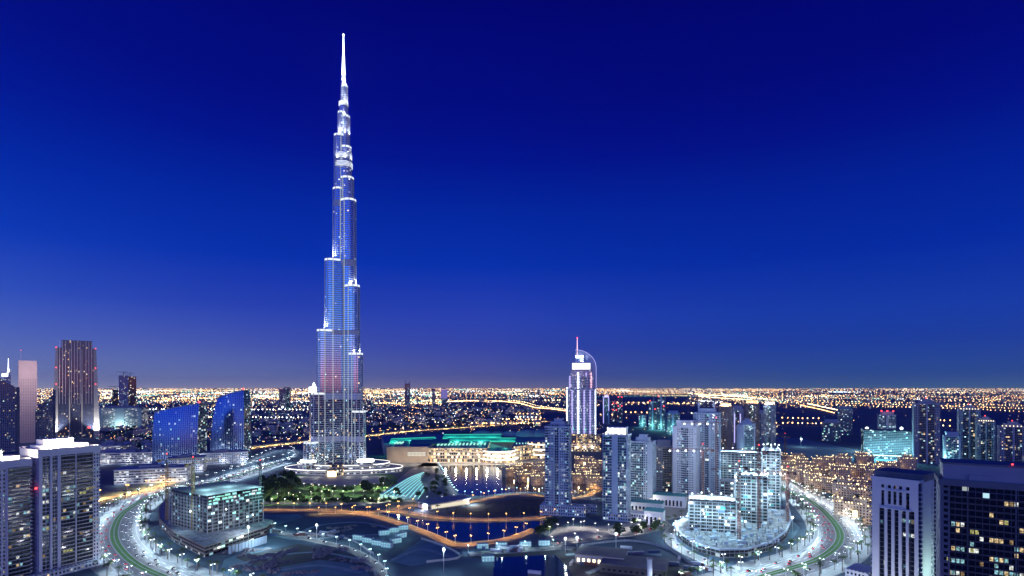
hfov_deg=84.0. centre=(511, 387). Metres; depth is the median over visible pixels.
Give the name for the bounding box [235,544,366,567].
dark soil
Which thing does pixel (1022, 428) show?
window frame
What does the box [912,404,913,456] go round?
window frame
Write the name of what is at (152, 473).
office block
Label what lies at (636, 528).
tree
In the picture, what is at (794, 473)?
tower crane
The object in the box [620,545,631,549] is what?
shipping container
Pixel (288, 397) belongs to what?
tower
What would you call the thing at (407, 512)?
island road
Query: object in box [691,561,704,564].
shipping container
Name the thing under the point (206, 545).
site podium
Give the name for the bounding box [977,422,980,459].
window frame
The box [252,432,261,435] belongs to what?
villa
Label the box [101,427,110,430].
villa
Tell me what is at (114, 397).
tower
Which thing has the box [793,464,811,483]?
townhouse block
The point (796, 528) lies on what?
building site ground
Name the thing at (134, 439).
villa
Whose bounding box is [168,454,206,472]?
office block
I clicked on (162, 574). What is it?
median grass
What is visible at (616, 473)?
apartment tower
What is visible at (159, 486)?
access road
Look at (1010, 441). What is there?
tower
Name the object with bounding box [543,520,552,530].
tree
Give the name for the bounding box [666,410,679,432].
tower
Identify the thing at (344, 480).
forecourt
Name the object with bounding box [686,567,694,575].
palm tree
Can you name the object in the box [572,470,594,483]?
townhouse block
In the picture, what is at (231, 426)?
sail office tower
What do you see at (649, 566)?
concrete post
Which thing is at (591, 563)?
shipping container
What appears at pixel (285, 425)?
villa
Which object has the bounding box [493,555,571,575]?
pond water
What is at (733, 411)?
window frame
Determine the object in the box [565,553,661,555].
dirt path
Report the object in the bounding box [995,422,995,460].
window frame
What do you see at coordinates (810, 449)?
sand lot
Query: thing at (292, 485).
tree
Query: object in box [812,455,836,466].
townhouse block
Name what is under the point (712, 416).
window frame
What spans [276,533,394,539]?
dirt path
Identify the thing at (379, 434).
expressway
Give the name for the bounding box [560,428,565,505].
window frame
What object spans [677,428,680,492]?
window frame
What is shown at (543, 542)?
site cabin
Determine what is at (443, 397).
tower
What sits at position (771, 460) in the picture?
concrete shell
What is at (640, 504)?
building
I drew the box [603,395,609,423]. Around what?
tower
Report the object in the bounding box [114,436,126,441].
villa
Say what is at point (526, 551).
footpath
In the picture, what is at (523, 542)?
site cabin
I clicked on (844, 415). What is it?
office block
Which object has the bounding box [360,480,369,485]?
tree
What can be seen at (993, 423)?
window frame
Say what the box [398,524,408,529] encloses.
site cabin
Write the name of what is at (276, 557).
rubble heap
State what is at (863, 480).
townhouse block
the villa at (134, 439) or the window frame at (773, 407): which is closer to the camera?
the window frame at (773, 407)
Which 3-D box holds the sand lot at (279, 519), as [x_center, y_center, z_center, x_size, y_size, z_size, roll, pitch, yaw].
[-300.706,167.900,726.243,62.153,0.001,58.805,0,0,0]
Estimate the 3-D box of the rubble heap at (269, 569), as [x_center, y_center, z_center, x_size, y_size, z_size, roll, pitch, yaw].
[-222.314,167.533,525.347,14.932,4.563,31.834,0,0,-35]
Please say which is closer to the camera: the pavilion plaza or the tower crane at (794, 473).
the tower crane at (794, 473)
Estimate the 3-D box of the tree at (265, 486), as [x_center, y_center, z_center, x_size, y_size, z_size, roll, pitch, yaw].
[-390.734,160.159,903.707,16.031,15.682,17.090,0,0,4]
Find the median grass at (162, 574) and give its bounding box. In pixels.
[110,463,843,575]
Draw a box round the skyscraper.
[284,34,402,476]
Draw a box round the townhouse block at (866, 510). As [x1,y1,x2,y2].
[860,496,871,525]
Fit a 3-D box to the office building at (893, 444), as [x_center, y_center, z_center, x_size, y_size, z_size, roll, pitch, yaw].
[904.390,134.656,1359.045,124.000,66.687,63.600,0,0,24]
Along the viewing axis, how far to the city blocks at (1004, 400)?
7521.37 m
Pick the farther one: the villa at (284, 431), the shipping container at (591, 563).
the villa at (284, 431)
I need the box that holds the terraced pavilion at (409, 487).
[380,472,424,498]
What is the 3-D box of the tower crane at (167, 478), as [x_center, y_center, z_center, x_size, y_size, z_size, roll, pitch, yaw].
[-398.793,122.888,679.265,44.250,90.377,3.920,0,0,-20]
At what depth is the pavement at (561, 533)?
663.89 m
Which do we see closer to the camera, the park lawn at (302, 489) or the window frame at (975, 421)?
the park lawn at (302, 489)
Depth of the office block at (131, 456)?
1251.31 m
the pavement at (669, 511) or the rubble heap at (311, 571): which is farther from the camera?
the pavement at (669, 511)
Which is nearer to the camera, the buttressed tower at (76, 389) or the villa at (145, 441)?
the villa at (145, 441)
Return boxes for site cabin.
[352,533,364,540]
[362,536,373,542]
[371,539,383,545]
[378,529,389,535]
[381,541,392,547]
[388,526,398,532]
[390,536,401,543]
[395,531,406,537]
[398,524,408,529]
[477,542,488,548]
[482,554,494,561]
[495,541,506,547]
[519,540,530,546]
[538,539,549,545]
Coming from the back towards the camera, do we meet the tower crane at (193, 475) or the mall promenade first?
the mall promenade
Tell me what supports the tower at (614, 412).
on the ground at (864, 415)
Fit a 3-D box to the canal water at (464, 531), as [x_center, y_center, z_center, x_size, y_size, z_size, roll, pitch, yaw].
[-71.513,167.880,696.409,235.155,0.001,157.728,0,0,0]
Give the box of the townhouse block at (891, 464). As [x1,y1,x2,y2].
[871,460,900,467]
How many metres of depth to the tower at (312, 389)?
1486.62 m
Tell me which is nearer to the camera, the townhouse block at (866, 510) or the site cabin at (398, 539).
the site cabin at (398, 539)
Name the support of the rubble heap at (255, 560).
on the sand lot at (324, 571)
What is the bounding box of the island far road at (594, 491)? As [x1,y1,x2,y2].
[390,489,599,510]
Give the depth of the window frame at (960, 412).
1361.73 m
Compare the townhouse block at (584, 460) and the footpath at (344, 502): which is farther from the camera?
the townhouse block at (584, 460)
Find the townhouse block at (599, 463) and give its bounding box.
[588,459,602,470]
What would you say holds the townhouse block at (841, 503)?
on the ground at (864, 415)
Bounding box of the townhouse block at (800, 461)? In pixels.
[794,457,813,467]
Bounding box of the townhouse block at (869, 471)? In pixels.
[864,465,880,479]
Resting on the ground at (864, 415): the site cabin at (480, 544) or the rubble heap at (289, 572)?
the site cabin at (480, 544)
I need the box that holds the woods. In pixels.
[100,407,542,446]
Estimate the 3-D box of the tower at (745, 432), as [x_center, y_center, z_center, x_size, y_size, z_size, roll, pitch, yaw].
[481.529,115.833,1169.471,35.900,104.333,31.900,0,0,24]
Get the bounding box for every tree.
[103,563,111,575]
[262,484,269,489]
[266,476,276,481]
[266,482,273,490]
[270,479,279,485]
[273,484,281,492]
[278,470,288,477]
[284,483,295,490]
[294,478,301,484]
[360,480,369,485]
[362,485,370,492]
[379,476,388,484]
[535,525,545,536]
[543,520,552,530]
[612,522,622,528]
[614,526,624,535]
[630,525,642,535]
[631,518,637,525]
[640,522,646,529]
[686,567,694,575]
[837,556,847,570]
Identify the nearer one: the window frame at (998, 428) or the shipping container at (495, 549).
the shipping container at (495, 549)
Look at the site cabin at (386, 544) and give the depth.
596.77 m
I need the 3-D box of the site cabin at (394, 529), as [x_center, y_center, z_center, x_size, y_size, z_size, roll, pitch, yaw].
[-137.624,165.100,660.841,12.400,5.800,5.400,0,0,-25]
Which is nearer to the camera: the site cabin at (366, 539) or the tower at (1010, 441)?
the site cabin at (366, 539)
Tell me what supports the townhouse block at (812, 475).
on the ground at (864, 415)
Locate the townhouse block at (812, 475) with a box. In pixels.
[804,471,827,489]
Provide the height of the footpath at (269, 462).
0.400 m
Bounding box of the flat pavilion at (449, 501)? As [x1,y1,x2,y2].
[416,494,471,509]
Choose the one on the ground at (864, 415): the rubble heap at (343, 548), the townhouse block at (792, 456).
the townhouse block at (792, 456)
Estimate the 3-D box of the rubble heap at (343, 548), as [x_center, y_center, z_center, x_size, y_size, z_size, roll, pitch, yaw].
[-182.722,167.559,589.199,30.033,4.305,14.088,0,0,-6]
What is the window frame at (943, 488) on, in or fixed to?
in the slab tower at (979, 517)
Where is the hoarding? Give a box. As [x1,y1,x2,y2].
[228,536,266,554]
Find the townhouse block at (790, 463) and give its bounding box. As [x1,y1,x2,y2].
[781,460,794,467]
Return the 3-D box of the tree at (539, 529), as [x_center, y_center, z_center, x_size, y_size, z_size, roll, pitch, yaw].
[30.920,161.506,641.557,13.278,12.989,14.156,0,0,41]
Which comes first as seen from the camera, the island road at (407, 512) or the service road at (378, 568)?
the service road at (378, 568)
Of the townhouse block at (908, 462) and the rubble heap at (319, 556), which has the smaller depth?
the rubble heap at (319, 556)
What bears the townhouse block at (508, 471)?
on the ground at (864, 415)
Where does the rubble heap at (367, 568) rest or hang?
on the sand lot at (324, 571)
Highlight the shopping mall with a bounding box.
[382,429,544,463]
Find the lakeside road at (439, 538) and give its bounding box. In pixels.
[262,509,534,545]
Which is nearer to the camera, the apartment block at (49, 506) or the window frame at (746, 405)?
the apartment block at (49, 506)
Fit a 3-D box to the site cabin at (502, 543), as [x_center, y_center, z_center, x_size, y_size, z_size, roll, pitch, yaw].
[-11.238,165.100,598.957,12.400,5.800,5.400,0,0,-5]
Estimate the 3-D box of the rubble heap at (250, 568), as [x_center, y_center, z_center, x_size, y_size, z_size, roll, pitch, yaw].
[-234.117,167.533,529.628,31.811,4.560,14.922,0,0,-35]
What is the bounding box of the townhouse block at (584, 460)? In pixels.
[574,456,596,465]
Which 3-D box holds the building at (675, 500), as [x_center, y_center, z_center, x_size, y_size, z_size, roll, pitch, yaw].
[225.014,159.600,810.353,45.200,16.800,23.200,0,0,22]
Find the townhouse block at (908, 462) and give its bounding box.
[897,454,916,469]
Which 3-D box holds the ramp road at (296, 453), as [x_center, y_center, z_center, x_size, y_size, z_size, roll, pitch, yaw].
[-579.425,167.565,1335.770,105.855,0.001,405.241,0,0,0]
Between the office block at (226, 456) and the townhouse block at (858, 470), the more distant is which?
the office block at (226, 456)
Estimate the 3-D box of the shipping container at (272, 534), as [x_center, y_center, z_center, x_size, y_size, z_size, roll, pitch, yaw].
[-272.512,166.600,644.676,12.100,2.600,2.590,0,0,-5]
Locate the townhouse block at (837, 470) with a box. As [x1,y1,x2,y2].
[829,463,851,479]
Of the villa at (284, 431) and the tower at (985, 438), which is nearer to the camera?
the tower at (985, 438)
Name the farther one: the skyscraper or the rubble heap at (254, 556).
the skyscraper
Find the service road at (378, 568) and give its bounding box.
[272,531,384,575]
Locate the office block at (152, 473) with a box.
[113,463,192,484]
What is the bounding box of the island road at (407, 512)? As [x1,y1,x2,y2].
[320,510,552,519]
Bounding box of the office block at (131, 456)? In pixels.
[99,449,151,464]
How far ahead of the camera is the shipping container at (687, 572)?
509.77 m
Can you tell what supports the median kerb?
on the boulevard road at (769, 566)
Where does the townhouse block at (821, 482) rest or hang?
on the ground at (864, 415)
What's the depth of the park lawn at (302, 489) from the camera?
919.92 m
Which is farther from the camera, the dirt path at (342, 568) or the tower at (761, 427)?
the tower at (761, 427)
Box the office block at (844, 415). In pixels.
[837,406,852,434]
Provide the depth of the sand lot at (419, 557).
572.40 m
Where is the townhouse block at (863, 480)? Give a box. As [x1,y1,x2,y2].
[835,475,871,484]
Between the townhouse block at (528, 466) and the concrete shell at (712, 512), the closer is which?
the concrete shell at (712, 512)
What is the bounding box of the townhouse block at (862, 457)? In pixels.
[854,451,874,465]
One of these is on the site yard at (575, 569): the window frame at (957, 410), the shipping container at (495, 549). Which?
the shipping container at (495, 549)
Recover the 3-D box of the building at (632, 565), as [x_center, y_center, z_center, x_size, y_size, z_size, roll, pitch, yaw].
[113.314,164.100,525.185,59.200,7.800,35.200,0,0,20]
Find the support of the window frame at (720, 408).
in the tower at (725, 409)
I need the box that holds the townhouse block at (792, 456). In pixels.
[781,452,807,459]
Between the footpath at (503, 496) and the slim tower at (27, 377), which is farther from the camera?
the slim tower at (27, 377)
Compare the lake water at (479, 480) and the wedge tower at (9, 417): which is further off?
the wedge tower at (9, 417)
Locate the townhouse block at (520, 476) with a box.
[514,469,538,481]
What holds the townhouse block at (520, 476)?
on the ground at (864, 415)
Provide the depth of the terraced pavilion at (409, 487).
916.06 m
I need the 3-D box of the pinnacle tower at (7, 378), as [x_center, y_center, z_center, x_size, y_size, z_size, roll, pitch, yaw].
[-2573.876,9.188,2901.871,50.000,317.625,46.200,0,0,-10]
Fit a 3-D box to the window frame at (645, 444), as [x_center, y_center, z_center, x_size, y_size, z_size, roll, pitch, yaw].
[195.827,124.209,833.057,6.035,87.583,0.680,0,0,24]
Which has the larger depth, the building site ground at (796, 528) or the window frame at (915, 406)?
the window frame at (915, 406)
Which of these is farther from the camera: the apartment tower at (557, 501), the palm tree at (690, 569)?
the apartment tower at (557, 501)
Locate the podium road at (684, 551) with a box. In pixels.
[665,527,739,575]
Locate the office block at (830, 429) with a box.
[822,419,840,440]
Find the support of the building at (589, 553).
on the ground at (864, 415)
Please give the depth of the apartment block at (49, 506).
507.99 m
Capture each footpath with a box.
[100,481,180,500]
[232,450,298,471]
[251,421,550,449]
[264,499,420,503]
[390,489,600,510]
[468,546,575,555]
[552,524,672,545]
[663,525,742,575]
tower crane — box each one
[157,453,190,519]
[184,456,216,529]
[256,460,261,489]
[669,443,713,494]
[682,417,726,495]
[710,460,747,539]
[735,444,767,528]
[759,466,796,520]
[771,435,789,459]
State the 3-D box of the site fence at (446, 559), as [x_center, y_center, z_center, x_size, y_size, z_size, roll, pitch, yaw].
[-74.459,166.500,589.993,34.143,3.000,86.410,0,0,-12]
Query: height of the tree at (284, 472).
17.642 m
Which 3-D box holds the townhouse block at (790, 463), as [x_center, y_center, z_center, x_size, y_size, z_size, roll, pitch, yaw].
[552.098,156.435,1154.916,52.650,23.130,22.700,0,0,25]
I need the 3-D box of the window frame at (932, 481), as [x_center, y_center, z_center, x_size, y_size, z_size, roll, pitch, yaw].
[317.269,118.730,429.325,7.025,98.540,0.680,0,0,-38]
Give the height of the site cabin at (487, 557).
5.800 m
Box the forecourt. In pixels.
[299,475,386,485]
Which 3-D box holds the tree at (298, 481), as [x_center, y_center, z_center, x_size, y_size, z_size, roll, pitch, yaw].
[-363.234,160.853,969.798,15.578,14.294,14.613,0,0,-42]
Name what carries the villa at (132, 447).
on the ground at (864, 415)
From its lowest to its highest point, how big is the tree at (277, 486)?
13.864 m
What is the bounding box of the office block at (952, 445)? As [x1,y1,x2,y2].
[942,431,960,458]
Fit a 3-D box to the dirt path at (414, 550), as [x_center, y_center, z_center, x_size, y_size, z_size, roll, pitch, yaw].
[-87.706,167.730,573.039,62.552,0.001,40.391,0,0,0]
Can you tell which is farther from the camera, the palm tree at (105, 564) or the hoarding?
the hoarding
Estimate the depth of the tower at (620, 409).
2746.29 m
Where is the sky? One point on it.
(693, 193)
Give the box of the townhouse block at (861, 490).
[850,482,871,499]
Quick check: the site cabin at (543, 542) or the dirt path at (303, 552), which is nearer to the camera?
the dirt path at (303, 552)
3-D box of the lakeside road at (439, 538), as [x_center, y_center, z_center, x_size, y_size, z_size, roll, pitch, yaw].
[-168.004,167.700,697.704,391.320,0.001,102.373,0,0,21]
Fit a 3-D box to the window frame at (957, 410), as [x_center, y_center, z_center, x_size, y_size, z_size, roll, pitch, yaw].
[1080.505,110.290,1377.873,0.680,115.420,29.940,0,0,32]
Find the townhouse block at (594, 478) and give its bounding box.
[586,472,602,488]
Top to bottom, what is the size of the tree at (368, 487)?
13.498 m
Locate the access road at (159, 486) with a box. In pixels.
[99,482,174,500]
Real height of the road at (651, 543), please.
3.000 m
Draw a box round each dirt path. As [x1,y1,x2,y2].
[229,552,358,565]
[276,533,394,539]
[280,564,362,573]
[302,522,401,531]
[391,548,453,559]
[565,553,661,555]
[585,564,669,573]
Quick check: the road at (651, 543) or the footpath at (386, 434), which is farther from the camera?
the footpath at (386, 434)
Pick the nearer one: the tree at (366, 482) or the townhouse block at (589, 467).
the tree at (366, 482)
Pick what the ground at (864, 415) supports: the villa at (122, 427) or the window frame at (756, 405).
the villa at (122, 427)
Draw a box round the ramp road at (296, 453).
[234,450,297,471]
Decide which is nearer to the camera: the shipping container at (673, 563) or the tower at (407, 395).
the shipping container at (673, 563)
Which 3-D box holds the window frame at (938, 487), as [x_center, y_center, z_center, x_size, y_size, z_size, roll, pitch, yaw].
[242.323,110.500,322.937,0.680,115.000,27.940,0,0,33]
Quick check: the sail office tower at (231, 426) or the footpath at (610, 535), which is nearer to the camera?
the footpath at (610, 535)
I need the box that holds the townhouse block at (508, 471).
[502,463,524,477]
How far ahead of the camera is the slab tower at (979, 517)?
302.67 m
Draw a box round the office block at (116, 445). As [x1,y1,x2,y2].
[100,443,130,448]
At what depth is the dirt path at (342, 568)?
530.40 m
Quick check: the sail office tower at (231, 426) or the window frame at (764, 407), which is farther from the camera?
the window frame at (764, 407)
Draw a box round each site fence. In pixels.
[298,531,373,554]
[421,537,459,562]
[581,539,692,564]
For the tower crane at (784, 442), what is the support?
on the ground at (864, 415)
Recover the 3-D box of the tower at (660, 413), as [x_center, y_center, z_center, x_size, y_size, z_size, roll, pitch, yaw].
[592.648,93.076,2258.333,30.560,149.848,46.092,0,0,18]
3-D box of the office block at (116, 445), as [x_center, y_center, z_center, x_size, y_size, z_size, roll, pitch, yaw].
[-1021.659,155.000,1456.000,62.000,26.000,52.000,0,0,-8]
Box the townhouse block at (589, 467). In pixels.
[574,464,598,472]
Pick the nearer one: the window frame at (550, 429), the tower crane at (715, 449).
the window frame at (550, 429)
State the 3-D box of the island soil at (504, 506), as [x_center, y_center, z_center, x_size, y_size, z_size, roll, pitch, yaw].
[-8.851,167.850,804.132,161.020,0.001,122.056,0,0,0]
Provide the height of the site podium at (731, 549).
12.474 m
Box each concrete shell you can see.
[169,481,263,533]
[688,492,736,532]
[720,478,733,496]
[721,447,761,478]
[734,468,768,523]
[761,443,780,508]
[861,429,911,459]
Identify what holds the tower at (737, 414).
on the ground at (864, 415)
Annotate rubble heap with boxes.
[221,547,251,553]
[229,564,252,568]
[237,549,255,556]
[242,563,277,571]
[247,558,267,562]
[248,553,276,558]
[256,548,271,550]
[263,563,280,573]
[269,556,280,562]
[271,549,288,557]
[277,547,298,553]
[280,570,301,575]
[300,569,320,573]
[306,532,333,536]
[312,547,325,555]
[312,550,328,558]
[319,547,335,554]
[322,547,349,550]
[349,559,371,562]
[350,565,374,570]
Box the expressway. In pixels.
[251,421,548,448]
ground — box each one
[2,388,1023,575]
[704,521,799,557]
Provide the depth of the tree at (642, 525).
669.19 m
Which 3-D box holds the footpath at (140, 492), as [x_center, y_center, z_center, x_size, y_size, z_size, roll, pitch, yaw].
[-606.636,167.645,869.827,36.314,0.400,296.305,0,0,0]
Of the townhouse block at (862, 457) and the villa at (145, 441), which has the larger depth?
the villa at (145, 441)
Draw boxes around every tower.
[0,378,19,451]
[2,359,10,383]
[18,361,36,442]
[35,390,55,444]
[54,340,99,437]
[108,386,118,405]
[119,372,128,405]
[129,376,135,404]
[152,401,206,464]
[211,388,250,454]
[279,389,286,408]
[284,387,290,407]
[309,383,315,440]
[404,380,409,409]
[432,389,434,405]
[441,389,446,405]
[540,418,596,516]
[566,337,600,451]
[602,426,643,521]
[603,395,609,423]
[613,403,616,420]
[618,396,622,422]
[631,434,655,499]
[639,415,646,426]
[648,400,656,429]
[656,439,671,490]
[657,394,664,429]
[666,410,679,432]
[672,420,699,497]
[693,402,720,495]
[718,402,732,449]
[732,405,743,449]
[736,418,755,450]
[744,400,759,450]
[760,410,762,445]
[763,401,775,448]
[845,467,935,575]
[912,399,939,464]
[934,458,1023,575]
[957,404,980,458]
[975,415,995,460]
[997,420,1023,461]
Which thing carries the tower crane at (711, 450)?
on the building site ground at (796, 528)
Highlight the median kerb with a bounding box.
[110,463,843,575]
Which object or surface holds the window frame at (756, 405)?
in the tower at (752, 410)
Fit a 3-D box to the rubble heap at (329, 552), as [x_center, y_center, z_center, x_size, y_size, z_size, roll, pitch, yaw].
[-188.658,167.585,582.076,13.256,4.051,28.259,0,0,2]
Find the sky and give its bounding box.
[0,0,1023,387]
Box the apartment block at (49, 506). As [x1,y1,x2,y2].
[0,426,104,575]
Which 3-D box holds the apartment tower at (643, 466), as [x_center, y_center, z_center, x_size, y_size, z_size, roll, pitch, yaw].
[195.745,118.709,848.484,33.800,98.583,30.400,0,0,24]
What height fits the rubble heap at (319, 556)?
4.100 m
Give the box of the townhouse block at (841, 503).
[832,494,860,517]
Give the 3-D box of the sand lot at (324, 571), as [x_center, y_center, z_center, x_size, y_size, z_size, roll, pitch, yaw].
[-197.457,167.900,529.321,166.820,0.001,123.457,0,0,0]
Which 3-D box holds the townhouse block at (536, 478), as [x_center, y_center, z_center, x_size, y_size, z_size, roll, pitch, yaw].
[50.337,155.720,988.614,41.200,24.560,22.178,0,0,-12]
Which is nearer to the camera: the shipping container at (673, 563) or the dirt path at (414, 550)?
the shipping container at (673, 563)
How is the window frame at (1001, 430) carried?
in the tower at (1010, 441)
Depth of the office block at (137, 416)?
2375.75 m
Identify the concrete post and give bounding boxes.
[646,557,652,575]
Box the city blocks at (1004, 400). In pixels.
[37,389,1023,405]
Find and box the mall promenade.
[390,460,543,466]
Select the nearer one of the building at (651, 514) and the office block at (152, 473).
the building at (651, 514)
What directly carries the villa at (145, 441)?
on the ground at (864, 415)
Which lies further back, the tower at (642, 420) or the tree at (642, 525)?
the tower at (642, 420)
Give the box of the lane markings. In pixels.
[99,464,859,575]
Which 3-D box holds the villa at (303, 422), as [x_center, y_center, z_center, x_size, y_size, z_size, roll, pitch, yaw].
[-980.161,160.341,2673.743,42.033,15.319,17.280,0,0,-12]
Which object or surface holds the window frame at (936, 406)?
in the tower at (925, 431)
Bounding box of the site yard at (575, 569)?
[470,546,693,575]
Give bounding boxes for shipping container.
[267,533,277,535]
[294,533,305,535]
[490,548,501,551]
[498,545,508,548]
[528,570,540,574]
[584,562,596,565]
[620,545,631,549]
[648,550,659,552]
[669,561,678,564]
[677,571,690,574]
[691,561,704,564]
[699,566,712,570]
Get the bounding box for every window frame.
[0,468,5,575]
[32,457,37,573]
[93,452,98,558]
[548,428,553,504]
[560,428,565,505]
[644,443,647,499]
[656,447,662,490]
[671,447,671,490]
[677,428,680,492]
[688,428,692,495]
[700,414,704,493]
[711,414,715,494]
[719,407,722,449]
[728,408,731,449]
[732,410,734,449]
[740,410,743,422]
[745,404,748,418]
[755,404,758,450]
[762,414,762,445]
[763,406,766,446]
[772,406,775,448]
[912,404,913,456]
[914,404,918,462]
[931,480,933,575]
[935,404,939,464]
[936,482,941,575]
[942,485,949,575]
[957,410,958,431]
[959,410,962,457]
[975,421,976,459]
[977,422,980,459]
[992,422,994,460]
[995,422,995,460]
[997,426,999,460]
[1000,427,1004,460]
[1022,428,1023,461]
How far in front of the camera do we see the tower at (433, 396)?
5179.81 m
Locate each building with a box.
[574,545,627,565]
[599,555,668,575]
[631,498,664,510]
[644,507,665,525]
[653,491,686,507]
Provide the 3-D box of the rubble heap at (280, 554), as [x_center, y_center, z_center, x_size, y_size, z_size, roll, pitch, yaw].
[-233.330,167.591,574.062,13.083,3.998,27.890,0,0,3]
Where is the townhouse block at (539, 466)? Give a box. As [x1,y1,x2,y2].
[531,461,544,471]
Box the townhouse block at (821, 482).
[809,475,841,492]
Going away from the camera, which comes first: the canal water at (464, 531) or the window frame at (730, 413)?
the canal water at (464, 531)
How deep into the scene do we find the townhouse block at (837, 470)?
1026.56 m
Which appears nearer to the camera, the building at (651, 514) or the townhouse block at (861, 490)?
the building at (651, 514)
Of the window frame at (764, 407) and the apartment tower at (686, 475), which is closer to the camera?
the apartment tower at (686, 475)
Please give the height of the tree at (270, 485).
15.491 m
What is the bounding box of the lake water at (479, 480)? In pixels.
[439,465,592,495]
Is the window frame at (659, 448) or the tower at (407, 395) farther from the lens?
the tower at (407, 395)
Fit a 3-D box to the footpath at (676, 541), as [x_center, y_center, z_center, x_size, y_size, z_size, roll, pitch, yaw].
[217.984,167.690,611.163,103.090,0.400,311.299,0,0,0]
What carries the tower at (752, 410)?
on the ground at (864, 415)
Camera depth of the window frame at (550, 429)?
750.37 m
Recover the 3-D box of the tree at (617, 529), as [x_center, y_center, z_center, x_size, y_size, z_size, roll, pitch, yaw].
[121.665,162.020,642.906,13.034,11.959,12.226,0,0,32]
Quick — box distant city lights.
[37,388,1023,439]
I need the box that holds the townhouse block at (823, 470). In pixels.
[805,464,828,476]
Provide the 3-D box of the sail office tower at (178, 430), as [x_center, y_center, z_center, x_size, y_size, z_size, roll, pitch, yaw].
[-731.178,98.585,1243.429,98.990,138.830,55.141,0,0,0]
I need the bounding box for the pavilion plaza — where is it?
[392,463,456,501]
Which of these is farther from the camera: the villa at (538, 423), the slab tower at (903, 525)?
the villa at (538, 423)
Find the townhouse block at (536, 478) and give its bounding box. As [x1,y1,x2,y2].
[528,471,544,485]
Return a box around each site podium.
[159,497,272,557]
[672,505,791,557]
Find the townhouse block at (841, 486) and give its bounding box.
[831,476,858,499]
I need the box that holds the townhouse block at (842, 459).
[835,453,851,467]
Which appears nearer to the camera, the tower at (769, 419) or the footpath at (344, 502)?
the footpath at (344, 502)
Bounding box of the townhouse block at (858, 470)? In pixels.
[844,462,873,476]
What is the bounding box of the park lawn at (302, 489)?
[260,474,397,506]
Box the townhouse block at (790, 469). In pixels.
[781,466,796,480]
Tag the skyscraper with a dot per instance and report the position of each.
(335, 446)
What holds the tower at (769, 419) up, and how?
on the ground at (864, 415)
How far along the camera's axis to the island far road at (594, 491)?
876.43 m
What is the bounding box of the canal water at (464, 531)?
[381,512,544,541]
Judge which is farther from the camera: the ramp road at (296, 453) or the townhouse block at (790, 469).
the ramp road at (296, 453)
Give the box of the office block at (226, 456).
[198,449,248,464]
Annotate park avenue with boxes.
[262,499,415,503]
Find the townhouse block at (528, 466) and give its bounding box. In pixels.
[515,462,534,469]
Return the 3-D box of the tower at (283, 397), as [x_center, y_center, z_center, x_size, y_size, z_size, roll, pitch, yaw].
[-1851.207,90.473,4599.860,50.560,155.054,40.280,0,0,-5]
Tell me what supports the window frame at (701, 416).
in the apartment tower at (707, 433)
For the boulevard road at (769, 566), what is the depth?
608.91 m
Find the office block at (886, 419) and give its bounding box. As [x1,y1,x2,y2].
[877,410,895,428]
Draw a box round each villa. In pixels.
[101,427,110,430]
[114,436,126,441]
[117,425,127,428]
[126,446,139,449]
[129,437,145,441]
[133,429,151,434]
[141,440,151,444]
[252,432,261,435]
[262,425,277,430]
[267,419,278,423]
[281,423,293,427]
[281,429,290,433]
[299,420,307,423]
[391,418,402,422]
[488,420,500,424]
[533,421,540,425]
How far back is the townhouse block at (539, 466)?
1073.87 m
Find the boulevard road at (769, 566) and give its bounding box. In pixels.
[99,463,859,575]
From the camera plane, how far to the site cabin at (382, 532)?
646.89 m
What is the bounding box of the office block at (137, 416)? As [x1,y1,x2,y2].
[99,405,148,427]
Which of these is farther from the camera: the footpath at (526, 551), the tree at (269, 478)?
the tree at (269, 478)
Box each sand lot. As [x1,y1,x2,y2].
[220,551,368,575]
[262,514,302,524]
[390,540,457,565]
[656,438,888,467]
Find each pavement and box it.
[90,463,871,575]
[545,520,670,540]
[664,499,687,520]
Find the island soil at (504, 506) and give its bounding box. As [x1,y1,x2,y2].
[447,498,544,515]
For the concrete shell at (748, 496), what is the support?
on the ground at (864, 415)
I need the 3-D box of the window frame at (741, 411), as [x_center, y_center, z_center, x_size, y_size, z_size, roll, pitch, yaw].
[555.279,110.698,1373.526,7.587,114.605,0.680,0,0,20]
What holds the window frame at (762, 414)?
in the tower at (761, 427)
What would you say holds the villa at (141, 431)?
on the ground at (864, 415)
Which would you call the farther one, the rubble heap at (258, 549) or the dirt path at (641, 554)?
the rubble heap at (258, 549)
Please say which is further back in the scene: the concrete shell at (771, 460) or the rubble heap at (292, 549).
the concrete shell at (771, 460)
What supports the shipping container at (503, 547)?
on the site yard at (575, 569)

